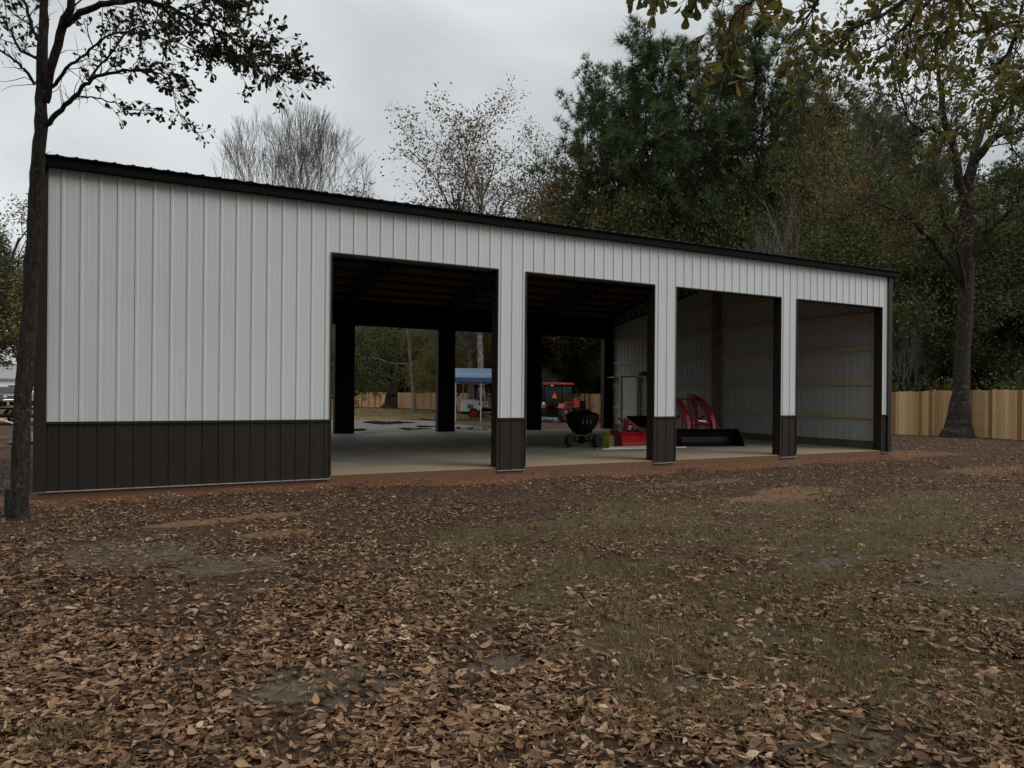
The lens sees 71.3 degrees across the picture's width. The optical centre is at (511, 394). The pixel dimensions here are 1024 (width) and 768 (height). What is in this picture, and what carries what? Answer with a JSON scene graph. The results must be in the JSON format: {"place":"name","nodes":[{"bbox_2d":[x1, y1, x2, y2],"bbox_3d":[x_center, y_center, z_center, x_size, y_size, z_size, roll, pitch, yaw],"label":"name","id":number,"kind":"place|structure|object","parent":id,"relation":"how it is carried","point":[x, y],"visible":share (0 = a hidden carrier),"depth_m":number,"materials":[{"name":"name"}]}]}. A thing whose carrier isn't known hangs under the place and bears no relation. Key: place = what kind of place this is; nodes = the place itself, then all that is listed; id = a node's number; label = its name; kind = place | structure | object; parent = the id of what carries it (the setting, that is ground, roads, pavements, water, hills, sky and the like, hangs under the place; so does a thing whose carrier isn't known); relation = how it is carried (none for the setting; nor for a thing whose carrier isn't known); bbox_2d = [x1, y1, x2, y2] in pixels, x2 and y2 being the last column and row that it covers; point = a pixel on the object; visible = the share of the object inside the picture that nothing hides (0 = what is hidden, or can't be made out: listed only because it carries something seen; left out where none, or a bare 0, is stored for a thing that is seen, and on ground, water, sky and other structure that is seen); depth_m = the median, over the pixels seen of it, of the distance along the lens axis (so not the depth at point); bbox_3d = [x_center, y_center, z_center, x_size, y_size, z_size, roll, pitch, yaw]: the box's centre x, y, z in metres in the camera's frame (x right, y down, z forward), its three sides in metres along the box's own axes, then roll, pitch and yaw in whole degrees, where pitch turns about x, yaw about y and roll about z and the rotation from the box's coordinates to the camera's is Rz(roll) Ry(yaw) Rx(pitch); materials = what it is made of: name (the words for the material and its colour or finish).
{"place":"outdoors","nodes":[
{"label":"outdoors","id":0,"kind":"place"},
{"bbox_2d":[0,345,16,404],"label":"house","id":1,"kind":"structure","parent":0,"point":[7,377],"depth_m":78.29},
{"bbox_2d":[8,419,490,441],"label":"driveway","id":2,"kind":"structure","parent":0,"point":[375,427],"depth_m":31.64,"materials":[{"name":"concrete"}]},
{"bbox_2d":[0,401,1023,767],"bbox_3d":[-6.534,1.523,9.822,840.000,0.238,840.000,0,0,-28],"label":"ground","id":3,"kind":"structure","parent":0,"point":[210,567],"depth_m":6.70,"materials":[{"name":"soil"}]},
{"bbox_2d":[0,387,13,406],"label":"pickup truck","id":4,"kind":"object","parent":3,"relation":"on","point":[6,394],"visible":0.61,"depth_m":68.28,"materials":[{"name":"blue paint"}]},
{"bbox_2d":[4,481,9,516],"bbox_3d":[-6.031,1.278,8.531,0.056,0.490,0.056,0,0,-45],"label":"stake","id":5,"kind":"object","parent":3,"relation":"on","point":[6,490],"visible":0.67,"depth_m":8.50,"materials":[{"name":"grey wood"}]},
{"bbox_2d":[0,231,23,369],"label":"evergreen tree","id":6,"kind":"object","parent":3,"relation":"on","point":[7,308],"visible":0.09,"depth_m":52.31,"materials":[{"name":"green plant"}]},
{"bbox_2d":[0,215,26,367],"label":"evergreen tree","id":7,"kind":"object","parent":3,"relation":"on","point":[6,252],"visible":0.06,"depth_m":58.35,"materials":[{"name":"green plant"}]},
{"bbox_2d":[0,193,27,357],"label":"broadleaf tree","id":8,"kind":"object","parent":3,"relation":"on","point":[4,327],"visible":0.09,"depth_m":45.45,"materials":[{"name":"green plant"}]},
{"bbox_2d":[0,407,32,423],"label":"utility trailer","id":9,"kind":"object","parent":3,"relation":"on","point":[7,415],"visible":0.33,"depth_m":32.18,"materials":[{"name":"black metal"}]},
{"bbox_2d":[0,0,333,519],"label":"oak tree","id":10,"kind":"object","parent":3,"relation":"on","point":[17,507],"visible":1,"depth_m":8.15,"materials":[{"name":"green plant"}]},
{"bbox_2d":[212,95,375,197],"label":"bare tree","id":11,"kind":"object","parent":3,"relation":"on","point":[304,153],"visible":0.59,"depth_m":45.69,"materials":[{"name":"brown plant"}]},
{"bbox_2d":[331,391,386,406],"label":"board fence","id":12,"kind":"object","parent":3,"relation":"on","point":[376,403],"visible":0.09,"depth_m":85.79,"materials":[{"name":"brown wood"}]},
{"bbox_2d":[332,325,392,384],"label":"evergreen tree","id":13,"kind":"object","parent":3,"relation":"on","point":[373,363],"visible":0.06,"depth_m":95.74,"materials":[{"name":"green plant"}]},
{"bbox_2d":[332,328,435,392],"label":"broadleaf tree","id":14,"kind":"object","parent":3,"relation":"on","point":[403,389],"visible":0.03,"depth_m":96.04,"materials":[{"name":"green plant"}]},
{"bbox_2d":[331,326,456,408],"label":"live oak","id":15,"kind":"object","parent":3,"relation":"on","point":[390,401],"visible":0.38,"depth_m":76.59,"materials":[{"name":"green plant"}]},
{"bbox_2d":[332,327,457,389],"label":"evergreen tree","id":16,"kind":"object","parent":3,"relation":"on","point":[376,334],"visible":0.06,"depth_m":92.78,"materials":[{"name":"green plant"}]},
{"bbox_2d":[375,329,416,413],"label":"slim tree","id":17,"kind":"object","parent":3,"relation":"on","point":[413,394],"visible":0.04,"depth_m":54.81,"materials":[{"name":"brown plant"}]},
{"bbox_2d":[331,407,490,419],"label":"lawn grass","id":18,"kind":"structure","parent":3,"relation":"on","point":[402,411],"depth_m":52.62,"materials":[{"name":"plant"}]},
{"bbox_2d":[392,328,476,392],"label":"broadleaf tree","id":19,"kind":"object","parent":3,"relation":"on","point":[416,333],"visible":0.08,"depth_m":69.63,"materials":[{"name":"green plant"}]},
{"bbox_2d":[378,328,491,412],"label":"broadleaf tree","id":20,"kind":"object","parent":3,"relation":"on","point":[434,368],"visible":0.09,"depth_m":57.79,"materials":[{"name":"green plant"}]},
{"bbox_2d":[308,73,616,415],"bbox_3d":[-1.172,-9.895,48.752,19.884,23.469,22.071,0,0,39],"label":"broadleaf tree","id":21,"kind":"object","parent":3,"relation":"on","point":[469,352],"visible":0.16,"depth_m":45.68,"materials":[{"name":"brown plant"}]},
{"bbox_2d":[435,368,491,421],"bbox_3d":[-1.713,-0.033,42.500,5.040,3.060,6.300,0,0,0],"label":"carport","id":22,"kind":"object","parent":3,"relation":"on","point":[473,376],"visible":0.47,"depth_m":39.50,"materials":[{"name":"blue metal"}]},
{"bbox_2d":[33,154,900,500],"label":"pole barn","id":23,"kind":"structure","parent":3,"relation":"on","point":[187,322],"depth_m":12.72,"materials":[{"name":"white metal"}]},
{"bbox_2d":[564,410,599,448],"bbox_3d":[1.891,0.879,18.265,1.149,0.955,0.909,0,0,40],"label":"spreader","id":24,"kind":"object","parent":23,"relation":"on","point":[582,422],"visible":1,"depth_m":18.10,"materials":[{"name":"black plastic"}]},
{"bbox_2d":[602,430,613,447],"bbox_3d":[2.489,1.147,18.531,0.220,0.430,0.360,0,0,26],"label":"fuel can","id":25,"kind":"object","parent":23,"relation":"on","point":[608,441],"visible":1,"depth_m":18.39,"materials":[{"name":"yellow plastic"}]},
{"bbox_2d":[610,418,646,445],"bbox_3d":[3.660,1.006,19.766,2.180,0.730,0.687,0,0,-32],"label":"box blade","id":26,"kind":"object","parent":23,"relation":"on","point":[631,437],"visible":0.53,"depth_m":19.29,"materials":[{"name":"red paint"}]},
{"bbox_2d":[622,377,636,429],"bbox_3d":[4.556,0.353,27.798,0.115,2.048,0.870,0,0,-28],"label":"entry door","id":27,"kind":"structure","parent":23,"relation":"in","point":[629,383],"depth_m":27.79,"materials":[{"name":"paint"}]},
{"bbox_2d":[618,416,646,430],"bbox_3d":[4.214,1.036,23.200,1.669,0.680,0.680,0,0,-40],"label":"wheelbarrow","id":28,"kind":"object","parent":23,"relation":"on","point":[640,421],"visible":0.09,"depth_m":22.91,"materials":[{"name":"black plastic"}]},
{"bbox_2d":[676,394,745,447],"bbox_3d":[5.104,0.683,19.877,1.792,1.400,2.300,0,0,-13],"label":"front loader","id":29,"kind":"object","parent":23,"relation":"on","point":[690,436],"visible":0.81,"depth_m":19.48,"materials":[{"name":"black metal"}]},
{"bbox_2d":[398,332,545,399],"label":"broadleaf tree","id":30,"kind":"object","parent":3,"relation":"on","point":[420,371],"visible":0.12,"depth_m":58.47,"materials":[{"name":"green plant"}]},
{"bbox_2d":[439,143,507,417],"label":"lichen trunk tree","id":31,"kind":"object","parent":3,"relation":"on","point":[480,362],"visible":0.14,"depth_m":46.24,"materials":[{"name":"grey plant"}]},
{"bbox_2d":[461,386,490,418],"bbox_3d":[-1.069,0.488,45.500,4.300,2.103,1.200,0,0,0],"label":"compact loader","id":32,"kind":"object","parent":3,"relation":"on","point":[470,408],"visible":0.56,"depth_m":45.08,"materials":[{"name":"red paint"}]},
{"bbox_2d":[415,332,546,397],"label":"broadleaf tree","id":33,"kind":"object","parent":3,"relation":"on","point":[461,365],"visible":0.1,"depth_m":56.10,"materials":[{"name":"green plant"}]},
{"bbox_2d":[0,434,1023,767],"bbox_3d":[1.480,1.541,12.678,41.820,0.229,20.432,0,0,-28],"label":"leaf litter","id":34,"kind":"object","parent":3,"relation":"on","point":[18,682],"visible":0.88,"depth_m":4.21,"materials":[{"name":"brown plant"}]},
{"bbox_2d":[0,438,1023,767],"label":"twigs","id":35,"kind":"object","parent":3,"relation":"on","point":[530,630],"visible":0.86,"depth_m":4.73,"materials":[{"name":"brown wood"}]},
{"bbox_2d":[425,107,624,344],"bbox_3d":[0.893,-10.248,55.053,16.453,24.493,14.823,0,0,9],"label":"broadleaf tree","id":36,"kind":"object","parent":3,"relation":"on","point":[546,162],"visible":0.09,"depth_m":53.85,"materials":[{"name":"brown plant"}]},
{"bbox_2d":[473,147,583,375],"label":"broadleaf tree","id":37,"kind":"object","parent":3,"relation":"on","point":[543,337],"visible":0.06,"depth_m":56.35,"materials":[{"name":"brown plant"}]},
{"bbox_2d":[490,153,597,393],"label":"evergreen tree","id":38,"kind":"object","parent":3,"relation":"on","point":[522,176],"visible":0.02,"depth_m":60.67,"materials":[{"name":"green plant"}]},
{"bbox_2d":[541,367,561,417],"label":"shed","id":39,"kind":"structure","parent":3,"relation":"on","point":[548,376],"depth_m":50.00,"materials":[{"name":"brown"}]},
{"bbox_2d":[541,382,579,422],"bbox_3d":[2.882,0.441,39.882,1.740,2.231,3.023,0,0,36],"label":"tractor","id":40,"kind":"object","parent":3,"relation":"on","point":[559,395],"visible":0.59,"depth_m":39.22,"materials":[{"name":"paint"}]},
{"bbox_2d":[542,337,600,393],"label":"evergreen tree","id":41,"kind":"object","parent":3,"relation":"on","point":[589,360],"visible":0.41,"depth_m":54.34,"materials":[{"name":"green plant"}]},
{"bbox_2d":[542,339,600,393],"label":"evergreen tree","id":42,"kind":"object","parent":3,"relation":"on","point":[568,378],"visible":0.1,"depth_m":57.04,"materials":[{"name":"green plant"}]},
{"bbox_2d":[544,336,600,393],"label":"evergreen tree","id":43,"kind":"object","parent":3,"relation":"on","point":[567,357],"visible":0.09,"depth_m":55.88,"materials":[{"name":"green plant"}]},
{"bbox_2d":[519,79,626,393],"bbox_3d":[5.224,-11.696,57.415,10.920,27.244,9.161,0,0,-31],"label":"pine tree","id":44,"kind":"object","parent":3,"relation":"on","point":[583,132],"visible":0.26,"depth_m":56.91,"materials":[{"name":"green plant"}]},
{"bbox_2d":[542,50,650,229],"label":"pine tree","id":45,"kind":"object","parent":3,"relation":"on","point":[592,106],"visible":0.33,"depth_m":52.60,"materials":[{"name":"green plant"}]},
{"bbox_2d":[571,685,634,694],"bbox_3d":[0.478,1.561,3.765,0.332,0.054,0.026,0,0,1],"label":"fallen stick","id":46,"kind":"object","parent":3,"relation":"on","point":[590,688],"visible":1,"depth_m":3.77,"materials":[{"name":"brown wood"}]},
{"bbox_2d":[522,162,691,393],"bbox_3d":[7.477,-9.062,55.648,15.503,22.238,19.620,0,0,-34],"label":"evergreen tree","id":47,"kind":"object","parent":3,"relation":"on","point":[681,218],"visible":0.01,"depth_m":51.39,"materials":[{"name":"green plant"}]},
{"bbox_2d":[530,106,693,348],"bbox_3d":[7.499,-8.738,50.590,12.884,21.573,17.613,0,0,5],"label":"evergreen tree","id":48,"kind":"object","parent":3,"relation":"on","point":[593,183],"visible":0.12,"depth_m":49.78,"materials":[{"name":"green plant"}]},
{"bbox_2d":[575,73,702,211],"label":"pine tree","id":49,"kind":"object","parent":3,"relation":"on","point":[684,185],"visible":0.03,"depth_m":59.73,"materials":[{"name":"green plant"}]},
{"bbox_2d":[573,13,716,233],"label":"pine tree","id":50,"kind":"object","parent":3,"relation":"on","point":[667,99],"visible":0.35,"depth_m":50.11,"materials":[{"name":"green plant"}]},
{"bbox_2d":[570,17,721,225],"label":"pine tree","id":51,"kind":"object","parent":3,"relation":"on","point":[654,49],"visible":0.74,"depth_m":47.52,"materials":[{"name":"green plant"}]},
{"bbox_2d":[357,368,1023,400],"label":"wood","id":52,"kind":"object","parent":3,"relation":"on","point":[946,378],"visible":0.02,"depth_m":130.99,"materials":[{"name":"green plant"}]},
{"bbox_2d":[616,0,767,243],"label":"pine tree","id":53,"kind":"object","parent":3,"relation":"on","point":[678,204],"visible":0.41,"depth_m":46.92,"materials":[{"name":"green plant"}]},
{"bbox_2d":[644,145,746,236],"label":"evergreen tree","id":54,"kind":"object","parent":3,"relation":"on","point":[690,197],"visible":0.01,"depth_m":60.84,"materials":[{"name":"green plant"}]},
{"bbox_2d":[579,121,827,344],"bbox_3d":[12.440,-8.565,48.449,16.686,21.276,13.184,0,0,12],"label":"evergreen tree","id":55,"kind":"object","parent":3,"relation":"on","point":[639,204],"visible":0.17,"depth_m":46.69,"materials":[{"name":"green plant"}]},
{"bbox_2d":[398,389,1023,439],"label":"board fence","id":56,"kind":"object","parent":3,"relation":"on","point":[926,413],"visible":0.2,"depth_m":28.44,"materials":[{"name":"brown wood"}]},
{"bbox_2d":[675,69,766,237],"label":"pine tree","id":57,"kind":"object","parent":3,"relation":"on","point":[715,109],"visible":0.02,"depth_m":62.20,"materials":[{"name":"green plant"}]},
{"bbox_2d":[670,134,775,253],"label":"evergreen tree","id":58,"kind":"object","parent":3,"relation":"on","point":[717,224],"visible":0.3,"depth_m":46.23,"materials":[{"name":"green plant"}]},
{"bbox_2d":[657,0,823,219],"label":"pine tree","id":59,"kind":"object","parent":3,"relation":"on","point":[762,31],"visible":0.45,"depth_m":48.10,"materials":[{"name":"green plant"}]},
{"bbox_2d":[671,75,837,237],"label":"evergreen tree","id":60,"kind":"object","parent":3,"relation":"on","point":[756,159],"depth_m":54.11,"materials":[{"name":"green plant"}]},
{"bbox_2d":[695,38,839,249],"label":"pine tree","id":61,"kind":"object","parent":3,"relation":"on","point":[764,63],"visible":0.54,"depth_m":47.47,"materials":[{"name":"green plant"}]},
{"bbox_2d":[714,75,845,244],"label":"pine tree","id":62,"kind":"object","parent":3,"relation":"on","point":[777,93],"visible":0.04,"depth_m":52.90,"materials":[{"name":"green plant"}]},
{"bbox_2d":[734,184,832,257],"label":"bare tree","id":63,"kind":"object","parent":3,"relation":"on","point":[790,225],"visible":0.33,"depth_m":41.34,"materials":[{"name":"brown plant"}]},
{"bbox_2d":[756,188,814,256],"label":"bare tree","id":64,"kind":"object","parent":3,"relation":"on","point":[778,244],"visible":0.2,"depth_m":41.55,"materials":[{"name":"brown plant"}]},
{"bbox_2d":[775,741,824,757],"bbox_3d":[1.284,1.577,3.189,0.299,0.034,0.034,0,0,-26],"label":"fallen stick","id":65,"kind":"object","parent":3,"relation":"on","point":[781,751],"visible":1,"depth_m":3.18,"materials":[{"name":"wood"}]},
{"bbox_2d":[752,74,878,223],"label":"pine tree","id":66,"kind":"object","parent":3,"relation":"on","point":[840,109],"visible":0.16,"depth_m":53.28,"materials":[{"name":"green plant"}]},
{"bbox_2d":[743,105,893,265],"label":"broadleaf tree","id":67,"kind":"object","parent":3,"relation":"on","point":[836,142],"visible":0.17,"depth_m":42.64,"materials":[{"name":"green plant"}]},
{"bbox_2d":[750,77,892,243],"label":"bare tree","id":68,"kind":"object","parent":3,"relation":"on","point":[824,160],"visible":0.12,"depth_m":50.17,"materials":[{"name":"brown plant"}]},
{"bbox_2d":[626,0,1023,170],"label":"overhanging oak","id":69,"kind":"object","parent":3,"relation":"on","point":[826,49],"visible":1,"depth_m":5.80,"materials":[{"name":"green plant"}]},
{"bbox_2d":[759,188,895,349],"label":"broadleaf tree","id":70,"kind":"object","parent":3,"relation":"on","point":[818,218],"visible":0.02,"depth_m":41.37,"materials":[{"name":"green plant"}]},
{"bbox_2d":[772,54,886,186],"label":"bare tree","id":71,"kind":"object","parent":3,"relation":"on","point":[854,133],"visible":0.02,"depth_m":53.97,"materials":[{"name":"brown plant"}]},
{"bbox_2d":[734,40,934,258],"bbox_3d":[21.723,-10.960,47.385,13.229,26.259,11.919,0,0,-17],"label":"broadleaf tree","id":72,"kind":"object","parent":3,"relation":"on","point":[815,168],"visible":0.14,"depth_m":46.60,"materials":[{"name":"green plant"}]},
{"bbox_2d":[779,84,909,194],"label":"pine tree","id":73,"kind":"object","parent":3,"relation":"on","point":[860,113],"visible":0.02,"depth_m":57.39,"materials":[{"name":"green plant"}]},
{"bbox_2d":[811,127,916,228],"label":"evergreen tree","id":74,"kind":"object","parent":3,"relation":"on","point":[851,141],"visible":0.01,"depth_m":48.91,"materials":[{"name":"green plant"}]},
{"bbox_2d":[805,138,943,352],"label":"broadleaf tree","id":75,"kind":"object","parent":3,"relation":"on","point":[869,183],"visible":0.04,"depth_m":41.35,"materials":[{"name":"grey plant"}]},
{"bbox_2d":[844,100,947,214],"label":"pine tree","id":76,"kind":"object","parent":3,"relation":"on","point":[875,127],"visible":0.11,"depth_m":53.25,"materials":[{"name":"green plant"}]},
{"bbox_2d":[836,194,958,382],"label":"broadleaf tree","id":77,"kind":"object","parent":3,"relation":"on","point":[903,266],"visible":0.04,"depth_m":36.84,"materials":[{"name":"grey plant"}]},
{"bbox_2d":[794,147,1017,391],"bbox_3d":[21.184,-5.171,37.800,14.066,14.349,11.115,0,0,-32],"label":"evergreen tree","id":78,"kind":"object","parent":3,"relation":"on","point":[870,254],"visible":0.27,"depth_m":35.01,"materials":[{"name":"green plant"}]},
{"bbox_2d":[892,362,922,410],"bbox_3d":[17.096,-0.335,34.354,5.100,4.686,5.766,0,0,-3],"label":"shrub","id":79,"kind":"object","parent":3,"relation":"on","point":[894,386],"visible":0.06,"depth_m":33.09,"materials":[{"name":"green plant"}]},
{"bbox_2d":[793,0,1023,438],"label":"lichen tree","id":80,"kind":"object","parent":3,"relation":"on","point":[957,424],"visible":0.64,"depth_m":26.02,"materials":[{"name":"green plant"}]},
{"bbox_2d":[892,297,932,391],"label":"bare tree","id":81,"kind":"object","parent":3,"relation":"on","point":[908,371],"visible":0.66,"depth_m":32.86,"materials":[{"name":"brown plant"}]},
{"bbox_2d":[835,55,995,254],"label":"bare tree","id":82,"kind":"object","parent":3,"relation":"on","point":[854,160],"visible":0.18,"depth_m":44.99,"materials":[{"name":"brown plant"}]},
{"bbox_2d":[892,327,940,391],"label":"tree","id":83,"kind":"object","parent":3,"relation":"on","point":[917,364],"visible":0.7,"depth_m":33.91,"materials":[{"name":"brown plant"}]},
{"bbox_2d":[860,114,974,400],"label":"pine tree","id":84,"kind":"object","parent":3,"relation":"on","point":[912,152],"visible":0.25,"depth_m":42.10,"materials":[{"name":"green plant"}]},
{"bbox_2d":[862,190,1003,391],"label":"evergreen tree","id":85,"kind":"object","parent":3,"relation":"on","point":[939,302],"visible":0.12,"depth_m":35.71,"materials":[{"name":"green plant"}]},
{"bbox_2d":[849,200,1023,391],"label":"evergreen tree","id":86,"kind":"object","parent":3,"relation":"on","point":[972,383],"visible":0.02,"depth_m":37.67,"materials":[{"name":"green plant"}]},
{"bbox_2d":[908,373,977,426],"bbox_3d":[19.768,0.438,31.860,3.842,2.887,4.168,0,0,-19],"label":"shrub","id":87,"kind":"object","parent":3,"relation":"on","point":[939,386],"visible":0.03,"depth_m":32.68,"materials":[{"name":"green plant"}]},
{"bbox_2d":[875,135,1014,371],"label":"evergreen tree","id":88,"kind":"object","parent":3,"relation":"on","point":[984,176],"depth_m":48.24,"materials":[{"name":"green plant"}]},
{"bbox_2d":[892,197,1023,401],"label":"evergreen tree","id":89,"kind":"object","parent":3,"relation":"on","point":[990,340],"visible":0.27,"depth_m":34.15,"materials":[{"name":"green plant"}]},
{"bbox_2d":[899,172,1023,399],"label":"evergreen tree","id":90,"kind":"object","parent":3,"relation":"on","point":[1006,302],"visible":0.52,"depth_m":32.09,"materials":[{"name":"green plant"}]},
{"bbox_2d":[905,200,1023,374],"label":"evergreen tree","id":91,"kind":"object","parent":3,"relation":"on","point":[990,223],"visible":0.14,"depth_m":35.62,"materials":[{"name":"green plant"}]},
{"bbox_2d":[919,143,1023,391],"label":"evergreen tree","id":92,"kind":"object","parent":3,"relation":"on","point":[923,388],"visible":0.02,"depth_m":46.24,"materials":[{"name":"green plant"}]},
{"bbox_2d":[945,176,1023,418],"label":"evergreen tree","id":93,"kind":"object","parent":3,"relation":"on","point":[1021,201],"visible":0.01,"depth_m":42.19,"materials":[{"name":"green plant"}]},
{"bbox_2d":[954,217,1023,347],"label":"evergreen tree","id":94,"kind":"object","parent":3,"relation":"on","point":[992,260],"visible":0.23,"depth_m":32.92,"materials":[{"name":"green plant"}]},
{"bbox_2d":[972,369,1023,423],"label":"shrub","id":95,"kind":"object","parent":3,"relation":"on","point":[1021,370],"visible":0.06,"depth_m":28.23,"materials":[{"name":"green plant"}]},
{"bbox_2d":[974,156,1023,384],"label":"pine tree","id":96,"kind":"object","parent":3,"relation":"on","point":[1011,174],"visible":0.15,"depth_m":45.01,"materials":[{"name":"green plant"}]},
{"bbox_2d":[989,150,1023,389],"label":"evergreen tree","id":97,"kind":"object","parent":3,"relation":"on","point":[1022,327],"visible":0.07,"depth_m":35.16,"materials":[{"name":"green plant"}]},
{"bbox_2d":[991,323,1023,431],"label":"tree","id":98,"kind":"object","parent":3,"relation":"on","point":[1008,340],"visible":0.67,"depth_m":32.93,"materials":[{"name":"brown plant"}]},
{"bbox_2d":[0,435,1023,767],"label":"grass","id":99,"kind":"structure","parent":0,"point":[810,651],"depth_m":5.01,"materials":[{"name":"green plant"}]},
{"bbox_2d":[0,0,1023,330],"label":"sky","id":100,"kind":"structure","parent":0,"point":[373,53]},
{"bbox_2d":[574,391,600,420],"bbox_3d":[4.545,0.705,43.303,2.170,1.874,1.300,0,0,-44],"label":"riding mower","id":101,"kind":"object","parent":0,"point":[582,405],"visible":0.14,"depth_m":42.85,"materials":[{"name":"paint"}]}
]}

